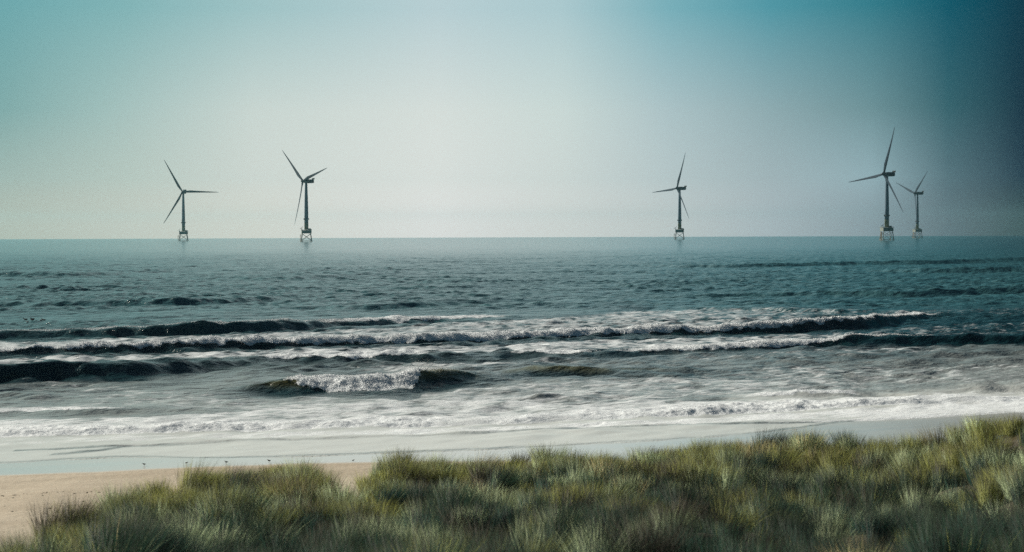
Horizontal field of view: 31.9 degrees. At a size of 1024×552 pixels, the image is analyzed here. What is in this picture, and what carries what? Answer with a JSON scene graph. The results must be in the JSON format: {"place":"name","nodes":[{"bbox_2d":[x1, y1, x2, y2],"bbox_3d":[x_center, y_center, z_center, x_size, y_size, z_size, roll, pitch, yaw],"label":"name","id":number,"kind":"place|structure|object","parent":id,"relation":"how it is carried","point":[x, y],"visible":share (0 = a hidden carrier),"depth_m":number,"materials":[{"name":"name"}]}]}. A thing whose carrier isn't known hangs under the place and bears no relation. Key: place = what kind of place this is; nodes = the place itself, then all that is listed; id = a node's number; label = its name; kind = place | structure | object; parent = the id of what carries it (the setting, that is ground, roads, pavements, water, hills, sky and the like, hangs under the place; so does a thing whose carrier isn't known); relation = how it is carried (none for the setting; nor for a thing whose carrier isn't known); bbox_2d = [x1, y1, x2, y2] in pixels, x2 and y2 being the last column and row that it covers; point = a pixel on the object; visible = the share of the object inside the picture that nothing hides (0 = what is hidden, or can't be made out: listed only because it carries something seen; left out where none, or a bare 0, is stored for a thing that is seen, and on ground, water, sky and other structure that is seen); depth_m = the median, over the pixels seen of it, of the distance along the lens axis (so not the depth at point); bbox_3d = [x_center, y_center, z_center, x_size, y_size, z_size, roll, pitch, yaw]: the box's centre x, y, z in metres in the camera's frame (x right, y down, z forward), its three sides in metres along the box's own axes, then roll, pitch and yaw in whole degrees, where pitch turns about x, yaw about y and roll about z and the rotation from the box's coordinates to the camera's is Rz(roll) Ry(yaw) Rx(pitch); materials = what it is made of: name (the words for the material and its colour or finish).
{"place":"outdoors","nodes":[
{"label":"outdoors","id":0,"kind":"place"},
{"bbox_2d":[0,482,335,511],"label":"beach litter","id":1,"kind":"object","parent":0,"point":[63,491],"visible":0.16,"depth_m":80.47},
{"bbox_2d":[0,236,1023,463],"bbox_3d":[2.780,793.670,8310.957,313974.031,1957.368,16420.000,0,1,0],"label":"sea","id":2,"kind":"structure","parent":0,"point":[971,288],"depth_m":196.25,"materials":[{"name":"liquid"}]},
{"bbox_2d":[163,160,213,240],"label":"wind turbine","id":3,"kind":"object","parent":2,"relation":"in","point":[183,192],"visible":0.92,"depth_m":3949.65,"materials":[{"name":"paint"}]},
{"bbox_2d":[282,150,325,241],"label":"wind turbine","id":4,"kind":"object","parent":2,"relation":"in","point":[306,180],"visible":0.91,"depth_m":3195.07,"materials":[{"name":"paint"}]},
{"bbox_2d":[387,361,468,374],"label":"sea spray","id":5,"kind":"object","parent":2,"relation":"on","point":[426,367],"visible":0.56,"depth_m":143.72,"materials":[{"name":"white liquid"}]},
{"bbox_2d":[0,310,1022,443],"bbox_3d":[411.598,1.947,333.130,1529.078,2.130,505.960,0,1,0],"label":"sea foam","id":6,"kind":"object","parent":2,"relation":"on","point":[781,322],"visible":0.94,"depth_m":189.11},
{"bbox_2d":[652,152,688,239],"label":"wind turbine","id":7,"kind":"object","parent":2,"relation":"in","point":[679,189],"visible":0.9,"depth_m":3784.69,"materials":[{"name":"paint"}]},
{"bbox_2d":[850,127,902,239],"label":"wind turbine","id":8,"kind":"object","parent":2,"relation":"in","point":[887,227],"visible":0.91,"depth_m":2925.77,"materials":[{"name":"paint"}]},
{"bbox_2d":[897,171,927,237],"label":"wind turbine","id":9,"kind":"object","parent":2,"relation":"in","point":[916,194],"visible":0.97,"depth_m":4324.36,"materials":[{"name":"paint"}]},
{"bbox_2d":[0,412,1023,551],"bbox_3d":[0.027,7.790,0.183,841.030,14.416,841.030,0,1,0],"label":"ground","id":10,"kind":"structure","parent":0,"point":[32,481],"depth_m":92.59,"materials":[{"name":"beige sand"}]},
{"bbox_2d":[0,406,1023,551],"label":"marram grass","id":11,"kind":"structure","parent":10,"relation":"on","point":[774,492],"depth_m":42.46,"materials":[{"name":"green plant"}]},
{"bbox_2d":[0,0,1023,238],"label":"sky","id":12,"kind":"structure","parent":0,"point":[423,118],"materials":[{"name":"blue"}]}
]}

